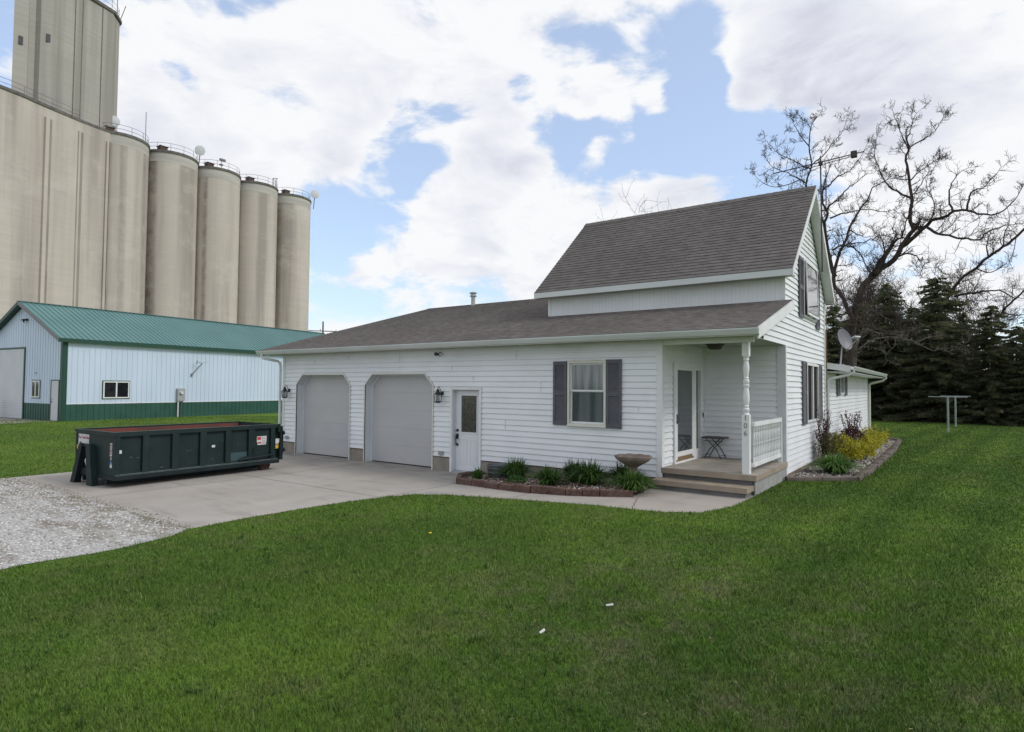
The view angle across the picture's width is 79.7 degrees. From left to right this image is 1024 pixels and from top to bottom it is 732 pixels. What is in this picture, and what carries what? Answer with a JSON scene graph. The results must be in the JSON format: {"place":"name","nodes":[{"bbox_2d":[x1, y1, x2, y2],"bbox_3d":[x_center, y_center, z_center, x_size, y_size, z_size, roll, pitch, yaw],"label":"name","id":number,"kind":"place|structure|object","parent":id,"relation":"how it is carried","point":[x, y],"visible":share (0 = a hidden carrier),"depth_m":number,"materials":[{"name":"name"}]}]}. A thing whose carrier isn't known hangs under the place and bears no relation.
{"place":"outdoors","nodes":[
{"label":"outdoors","id":0,"kind":"place"},
{"bbox_2d":[0,417,47,423],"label":"shed apron","id":1,"kind":"object","parent":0,"point":[8,419],"visible":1,"depth_m":35.28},
{"bbox_2d":[0,478,185,569],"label":"gravel drive","id":2,"kind":"structure","parent":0,"point":[16,547],"depth_m":9.12,"materials":[{"name":"grey gravel"}]},
{"bbox_2d":[0,478,175,565],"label":"gravel stones","id":3,"kind":"object","parent":2,"relation":"on","point":[64,532],"visible":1,"depth_m":9.32,"materials":[{"name":"grey gravel"}]},
{"bbox_2d":[2,477,188,534],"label":"scattered gravel","id":4,"kind":"structure","parent":2,"relation":"on","point":[45,485],"depth_m":10.77,"materials":[{"name":"grey gravel"}]},
{"bbox_2d":[12,452,754,528],"bbox_3d":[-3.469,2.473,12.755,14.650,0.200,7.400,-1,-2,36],"label":"driveway","id":5,"kind":"structure","parent":0,"point":[201,500],"depth_m":12.42,"materials":[{"name":"grey concrete"}]},
{"bbox_2d":[70,421,284,485],"bbox_3d":[-7.864,2.025,14.750,2.036,1.166,4.183,-1,-2,36],"label":"dumpster","id":6,"kind":"object","parent":5,"relation":"on","point":[116,454],"visible":1,"depth_m":13.78,"materials":[{"name":"green metal"}]},
{"bbox_2d":[456,470,632,496],"bbox_3d":[0.280,2.450,12.639,1.140,0.328,4.894,2,-2,-38],"label":"brick edging","id":7,"kind":"object","parent":5,"relation":"on","point":[548,490],"visible":0.81,"depth_m":11.73,"materials":[{"name":"red brick"}]},
{"bbox_2d":[462,473,650,492],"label":"flower bed soil","id":8,"kind":"structure","parent":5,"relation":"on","point":[468,477],"depth_m":12.65,"materials":[{"name":"brown soil"}]},
{"bbox_2d":[466,466,487,478],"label":"daylily clump","id":9,"kind":"object","parent":8,"relation":"on","point":[477,474],"visible":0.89,"depth_m":13.73,"materials":[{"name":"green plant"}]},
{"bbox_2d":[486,463,507,478],"bbox_3d":[-0.301,2.403,14.082,0.579,0.290,0.579,1,-2,-2],"label":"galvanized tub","id":10,"kind":"object","parent":8,"relation":"on","point":[491,467],"visible":0.62,"depth_m":13.88,"materials":[{"name":"grey metal"}]},
{"bbox_2d":[492,456,539,479],"bbox_3d":[0.079,2.248,13.656,1.262,0.557,1.228,1,-2,-6],"label":"daylily clump","id":11,"kind":"object","parent":8,"relation":"on","point":[513,467],"visible":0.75,"depth_m":13.52,"materials":[{"name":"green plant"}]},
{"bbox_2d":[507,475,525,482],"bbox_3d":[0.096,2.364,12.913,0.419,0.163,0.415,-1,-2,36],"label":"sedum mound","id":12,"kind":"object","parent":8,"relation":"on","point":[516,477],"visible":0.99,"depth_m":12.83,"materials":[{"name":"green plant"}]},
{"bbox_2d":[522,464,575,485],"bbox_3d":[0.776,2.207,12.491,1.262,0.455,1.317,-1,-2,36],"label":"daylily clump","id":13,"kind":"object","parent":8,"relation":"on","point":[547,476],"visible":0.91,"depth_m":12.33,"materials":[{"name":"green plant"}]},
{"bbox_2d":[466,475,648,491],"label":"bed stones","id":14,"kind":"object","parent":8,"relation":"on","point":[497,480],"visible":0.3,"depth_m":12.57,"materials":[{"name":"grey stone"}]},
{"bbox_2d":[557,458,582,482],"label":"daylily clump","id":15,"kind":"object","parent":8,"relation":"on","point":[568,469],"visible":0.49,"depth_m":12.82,"materials":[{"name":"green plant"}]},
{"bbox_2d":[563,457,611,485],"bbox_3d":[1.589,2.107,12.353,1.289,0.591,1.302,1,-2,-12],"label":"daylily clump","id":16,"kind":"object","parent":8,"relation":"on","point":[589,474],"visible":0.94,"depth_m":12.22,"materials":[{"name":"green plant"}]},
{"bbox_2d":[600,462,649,483],"bbox_3d":[2.245,2.130,12.264,1.273,0.494,1.252,2,-2,-37],"label":"daylily clump","id":17,"kind":"object","parent":8,"relation":"on","point":[620,470],"visible":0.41,"depth_m":12.23,"materials":[{"name":"green plant"}]},
{"bbox_2d":[599,468,663,492],"bbox_3d":[2.306,2.109,11.494,1.336,0.436,1.325,-1,-2,36],"label":"daylily clump","id":18,"kind":"object","parent":8,"relation":"on","point":[635,482],"visible":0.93,"depth_m":11.33,"materials":[{"name":"green plant"}]},
{"bbox_2d":[614,453,651,474],"bbox_3d":[2.355,2.068,11.923,0.713,0.657,0.732,-1,-2,36],"label":"bird bath","id":19,"kind":"object","parent":8,"relation":"on","point":[633,462],"visible":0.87,"depth_m":11.77,"materials":[{"name":"beige concrete"}]},
{"bbox_2d":[0,413,1023,731],"bbox_3d":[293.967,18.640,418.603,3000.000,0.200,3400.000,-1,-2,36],"label":"lawn","id":20,"kind":"structure","parent":0,"point":[570,631],"depth_m":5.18,"materials":[{"name":"green plant"}]},
{"bbox_2d":[0,0,311,331],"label":"grain elevator","id":21,"kind":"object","parent":20,"relation":"on","point":[98,210],"visible":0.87,"depth_m":82.08,"materials":[{"name":"concrete"}]},
{"bbox_2d":[18,35,22,44],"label":"small window","id":22,"kind":"structure","parent":21,"relation":"in","point":[20,41],"depth_m":74.13,"materials":[{"name":"grey glass"}]},
{"bbox_2d":[46,34,50,41],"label":"small window","id":23,"kind":"structure","parent":21,"relation":"in","point":[48,37],"depth_m":76.15,"materials":[{"name":"grey glass"}]},
{"bbox_2d":[112,116,119,126],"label":"microwave dish","id":24,"kind":"object","parent":21,"relation":"attached to","point":[115,120],"visible":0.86,"depth_m":84.03,"materials":[{"name":"grey metal"}]},
{"bbox_2d":[195,146,204,163],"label":"microwave dish","id":25,"kind":"object","parent":21,"relation":"attached to","point":[199,150],"visible":1,"depth_m":94.79,"materials":[{"name":"grey metal"}]},
{"bbox_2d":[311,190,318,208],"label":"microwave dish","id":26,"kind":"object","parent":21,"relation":"attached to","point":[314,194],"visible":1,"depth_m":113.11,"materials":[{"name":"grey metal"}]},
{"bbox_2d":[0,300,323,421],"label":"metal shed","id":27,"kind":"structure","parent":20,"relation":"on","point":[58,363],"depth_m":38.44,"materials":[{"name":"white metal"}]},
{"bbox_2d":[0,349,23,417],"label":"overhead door","id":28,"kind":"structure","parent":27,"relation":"in","point":[12,369],"depth_m":37.59,"materials":[{"name":"white metal"}]},
{"bbox_2d":[31,380,40,397],"bbox_3d":[-28.030,1.358,36.071,1.050,1.090,0.059,-1,-2,29],"label":"window","id":29,"kind":"structure","parent":27,"relation":"in","point":[35,384],"depth_m":36.03,"materials":[{"name":"white"}]},
{"bbox_2d":[50,381,58,420],"bbox_3d":[-26.104,1.971,34.944,0.840,2.280,0.089,-1,-2,29],"label":"service door","id":30,"kind":"structure","parent":27,"relation":"in","point":[54,384],"depth_m":34.98,"materials":[{"name":"grey metal"}]},
{"bbox_2d":[102,380,129,398],"bbox_3d":[-23.973,1.443,37.146,0.059,1.120,1.600,-1,-2,29],"label":"window","id":31,"kind":"structure","parent":27,"relation":"in","point":[110,389],"depth_m":37.10,"materials":[{"name":"white"}]},
{"bbox_2d":[176,388,184,416],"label":"electric meter","id":32,"kind":"object","parent":27,"relation":"attached to","point":[180,394],"visible":0.97,"depth_m":40.43,"materials":[{"name":"metal"}]},
{"bbox_2d":[308,321,336,332],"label":"utility pole","id":33,"kind":"object","parent":20,"relation":"on","point":[323,331],"visible":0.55,"depth_m":113.81,"materials":[{"name":"grey wood"}]},
{"bbox_2d":[7,499,994,729],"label":"dry bits","id":34,"kind":"object","parent":20,"relation":"on","point":[548,659],"visible":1,"depth_m":4.02,"materials":[{"name":"beige plant"}]},
{"bbox_2d":[256,185,887,497],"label":"house","id":35,"kind":"structure","parent":20,"relation":"on","point":[600,351],"depth_m":14.87,"materials":[{"name":"white plastic"}]},
{"bbox_2d":[281,385,289,397],"bbox_3d":[-7.202,0.810,19.511,0.200,0.427,0.268,-1,-2,36],"label":"wall lantern","id":36,"kind":"object","parent":35,"relation":"attached to","point":[285,393],"depth_m":19.45,"materials":[{"name":"black metal"}]},
{"bbox_2d":[304,377,348,456],"bbox_3d":[-5.604,1.506,18.841,2.540,2.450,0.056,-1,-2,36],"label":"garage door","id":37,"kind":"structure","parent":35,"relation":"in","point":[326,417],"depth_m":18.87,"materials":[{"name":"white metal"}]},
{"bbox_2d":[372,376,431,466],"bbox_3d":[-2.966,1.464,16.953,2.615,2.450,0.056,-1,-2,36],"label":"garage door","id":38,"kind":"structure","parent":35,"relation":"in","point":[402,405],"depth_m":16.95,"materials":[{"name":"white metal"}]},
{"bbox_2d":[434,386,443,402],"bbox_3d":[-1.876,0.735,15.700,0.200,0.427,0.268,-1,-2,36],"label":"wall lantern","id":39,"kind":"object","parent":35,"relation":"attached to","point":[438,393],"depth_m":15.63,"materials":[{"name":"black metal"}]},
{"bbox_2d":[455,390,478,470],"bbox_3d":[-1.097,1.625,15.395,0.848,2.020,0.133,-1,-2,36],"label":"entry door","id":40,"kind":"structure","parent":35,"relation":"in","point":[467,401],"depth_m":15.45,"materials":[{"name":"white metal"}]},
{"bbox_2d":[566,359,605,427],"bbox_3d":[1.631,0.594,13.355,0.966,1.458,0.110,-1,-2,36],"label":"window","id":41,"kind":"structure","parent":35,"relation":"in","point":[586,379],"depth_m":13.38,"materials":[{"name":"white glass"}]},
{"bbox_2d":[676,365,693,461],"bbox_3d":[3.779,1.020,13.338,0.097,2.030,1.110,-1,-2,36],"label":"storm door","id":42,"kind":"structure","parent":35,"relation":"in","point":[684,374],"depth_m":13.36,"materials":[{"name":"white glass"}]},
{"bbox_2d":[705,343,724,349],"bbox_3d":[4.375,-0.419,13.221,0.380,0.129,0.380,-1,-2,36],"label":"porch light","id":43,"kind":"object","parent":35,"relation":"attached to","point":[715,346],"visible":0.97,"depth_m":13.10,"materials":[{"name":"brown metal"}]},
{"bbox_2d":[701,436,728,458],"bbox_3d":[4.644,1.861,14.010,0.500,0.488,0.402,-1,-2,36],"label":"folding table","id":44,"kind":"object","parent":35,"relation":"on","point":[715,437],"visible":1,"depth_m":13.93,"materials":[{"name":"brown metal"}]},
{"bbox_2d":[804,259,818,321],"bbox_3d":[7.721,-1.924,15.868,0.175,1.450,1.640,-1,-2,36],"label":"window","id":45,"kind":"structure","parent":35,"relation":"in","point":[811,298],"depth_m":15.66,"materials":[{"name":"clear glass"}]},
{"bbox_2d":[759,148,866,271],"bbox_3d":[7.885,-3.985,15.973,2.382,3.120,1.942,0,-2,11],"label":"tv antenna","id":46,"kind":"object","parent":35,"relation":"attached to","point":[854,153],"visible":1,"depth_m":15.87,"materials":[{"name":"grey metal"}]},
{"bbox_2d":[807,363,818,422],"bbox_3d":[7.848,0.700,16.055,0.095,1.500,1.620,-1,-2,36],"label":"window","id":47,"kind":"structure","parent":35,"relation":"in","point":[812,369],"depth_m":16.02,"materials":[{"name":"clear glass"}]},
{"bbox_2d":[840,374,844,393],"bbox_3d":[10.952,0.587,20.390,0.095,0.710,0.830,-1,-2,36],"label":"window","id":48,"kind":"structure","parent":35,"relation":"in","point":[842,380],"depth_m":20.59,"materials":[{"name":"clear glass"}]},
{"bbox_2d":[837,329,860,364],"bbox_3d":[10.543,-0.582,19.210,0.707,1.220,0.665,-1,-2,36],"label":"satellite dish","id":49,"kind":"object","parent":35,"relation":"on","point":[844,338],"visible":0.98,"depth_m":19.39,"materials":[{"name":"grey metal"}]},
{"bbox_2d":[618,180,660,212],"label":"distant bare tree","id":50,"kind":"object","parent":20,"relation":"on","point":[637,205],"visible":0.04,"depth_m":53.43,"materials":[{"name":"grey plant"}]},
{"bbox_2d":[785,436,901,481],"bbox_3d":[10.967,2.644,18.655,1.315,0.121,15.011,-1,-2,38],"label":"stone edging","id":51,"kind":"object","parent":20,"relation":"on","point":[872,468],"visible":0.88,"depth_m":13.30,"materials":[{"name":"grey stone"}]},
{"bbox_2d":[791,438,896,476],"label":"side bed soil","id":52,"kind":"structure","parent":20,"relation":"on","point":[863,469],"depth_m":15.27,"materials":[{"name":"brown soil"}]},
{"bbox_2d":[814,408,832,460],"bbox_3d":[8.117,1.795,16.025,0.427,1.503,1.113,-1,-2,36],"label":"rose bush","id":53,"kind":"object","parent":52,"relation":"on","point":[824,430],"visible":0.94,"depth_m":15.93,"materials":[{"name":"red plant"}]},
{"bbox_2d":[813,431,845,458],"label":"olive shrub","id":54,"kind":"object","parent":52,"relation":"on","point":[829,444],"visible":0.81,"depth_m":15.90,"materials":[{"name":"green plant"}]},
{"bbox_2d":[805,450,866,474],"bbox_3d":[7.410,2.191,14.038,1.604,0.517,1.690,-1,-2,36],"label":"daylily clump","id":55,"kind":"object","parent":52,"relation":"on","point":[836,464],"visible":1,"depth_m":13.88,"materials":[{"name":"green plant"}]},
{"bbox_2d":[793,440,894,476],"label":"side bed stones","id":56,"kind":"object","parent":52,"relation":"on","point":[854,469],"visible":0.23,"depth_m":14.78,"materials":[{"name":"grey stone"}]},
{"bbox_2d":[838,410,867,441],"bbox_3d":[10.644,2.042,19.167,0.923,1.272,1.982,-1,-2,36],"label":"barberry","id":57,"kind":"object","parent":52,"relation":"on","point":[855,429],"visible":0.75,"depth_m":18.98,"materials":[{"name":"purple plant"}]},
{"bbox_2d":[833,430,882,461],"bbox_3d":[9.109,2.144,16.500,2.260,0.858,1.132,2,-3,-42],"label":"spirea shrub","id":58,"kind":"object","parent":52,"relation":"on","point":[854,449],"visible":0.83,"depth_m":16.34,"materials":[{"name":"yellow plant"}]},
{"bbox_2d":[855,425,893,449],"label":"spirea shrub","id":59,"kind":"object","parent":52,"relation":"on","point":[879,437],"visible":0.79,"depth_m":19.58,"materials":[{"name":"yellow plant"}]},
{"bbox_2d":[825,306,876,420],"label":"spruce tree","id":60,"kind":"object","parent":20,"relation":"on","point":[833,351],"visible":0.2,"depth_m":40.20,"materials":[{"name":"green plant"}]},
{"bbox_2d":[825,245,901,346],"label":"background bare tree","id":61,"kind":"object","parent":20,"relation":"on","point":[837,301],"visible":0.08,"depth_m":50.33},
{"bbox_2d":[841,300,900,419],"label":"spruce tree","id":62,"kind":"object","parent":20,"relation":"on","point":[862,358],"visible":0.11,"depth_m":41.26,"materials":[{"name":"green plant"}]},
{"bbox_2d":[828,258,924,349],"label":"background bare tree","id":63,"kind":"object","parent":20,"relation":"on","point":[875,292],"visible":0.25,"depth_m":47.90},
{"bbox_2d":[744,96,1023,369],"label":"walnut tree","id":64,"kind":"object","parent":20,"relation":"on","point":[879,266],"visible":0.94,"depth_m":31.12,"materials":[{"name":"brown plant"}]},
{"bbox_2d":[857,283,932,421],"bbox_3d":[24.690,-0.521,39.986,5.662,9.887,5.888,1,-2,-13],"label":"spruce tree","id":65,"kind":"object","parent":20,"relation":"on","point":[885,395],"visible":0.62,"depth_m":39.52,"materials":[{"name":"green plant"}]},
{"bbox_2d":[838,274,970,341],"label":"background bare tree","id":66,"kind":"object","parent":20,"relation":"on","point":[886,301],"visible":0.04,"depth_m":52.81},
{"bbox_2d":[839,316,972,365],"bbox_3d":[21.560,0.265,33.787,6.352,6.469,3.132,-1,-2,36],"label":"dead branch tree","id":67,"kind":"object","parent":20,"relation":"on","point":[875,338],"visible":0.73,"depth_m":34.05,"materials":[{"name":"brown plant"}]},
{"bbox_2d":[898,307,943,406],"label":"spruce tree","id":68,"kind":"object","parent":20,"relation":"on","point":[909,314],"visible":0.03,"depth_m":41.67,"materials":[{"name":"green plant"}]},
{"bbox_2d":[878,275,995,424],"bbox_3d":[26.509,-0.573,38.039,7.258,10.228,6.587,1,-2,-27],"label":"spruce tree","id":69,"kind":"object","parent":20,"relation":"on","point":[941,378],"visible":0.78,"depth_m":37.53,"materials":[{"name":"green plant"}]},
{"bbox_2d":[856,196,1023,363],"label":"leaning bare tree","id":70,"kind":"object","parent":20,"relation":"on","point":[970,272],"visible":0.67,"depth_m":37.34,"materials":[{"name":"brown plant"}]},
{"bbox_2d":[928,396,967,432],"bbox_3d":[20.355,2.293,28.620,1.500,1.730,0.090,-1,-2,36],"label":"clothesline pole","id":71,"kind":"object","parent":20,"relation":"on","point":[948,409],"visible":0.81,"depth_m":28.59,"materials":[{"name":"grey metal"}]},
{"bbox_2d":[947,396,970,426],"bbox_3d":[23.662,2.459,32.706,1.320,1.730,0.090,-1,-2,36],"label":"clothesline pole","id":72,"kind":"object","parent":20,"relation":"on","point":[955,407],"visible":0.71,"depth_m":32.67,"materials":[{"name":"grey metal"}]},
{"bbox_2d":[908,242,1023,369],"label":"background bare tree","id":73,"kind":"object","parent":20,"relation":"on","point":[970,310],"visible":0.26,"depth_m":44.28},
{"bbox_2d":[951,312,984,394],"bbox_3d":[29.130,0.393,39.257,4.431,7.737,4.607,1,-2,-28],"label":"spruce tree","id":74,"kind":"object","parent":20,"relation":"on","point":[963,320],"visible":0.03,"depth_m":39.11,"materials":[{"name":"green plant"}]},
{"bbox_2d":[945,305,1023,426],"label":"spruce tree","id":75,"kind":"object","parent":20,"relation":"on","point":[993,382],"visible":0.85,"depth_m":35.30,"materials":[{"name":"green plant"}]},
{"bbox_2d":[993,319,1023,424],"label":"spruce tree","id":76,"kind":"object","parent":20,"relation":"on","point":[1020,379],"visible":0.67,"depth_m":34.38,"materials":[{"name":"green plant"}]},
{"bbox_2d":[1000,326,1023,416],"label":"spruce tree","id":77,"kind":"object","parent":20,"relation":"on","point":[1010,343],"visible":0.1,"depth_m":36.94,"materials":[{"name":"green plant"}]},
{"bbox_2d":[0,0,1023,367],"label":"sky","id":78,"kind":"structure","parent":0,"point":[451,150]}
]}

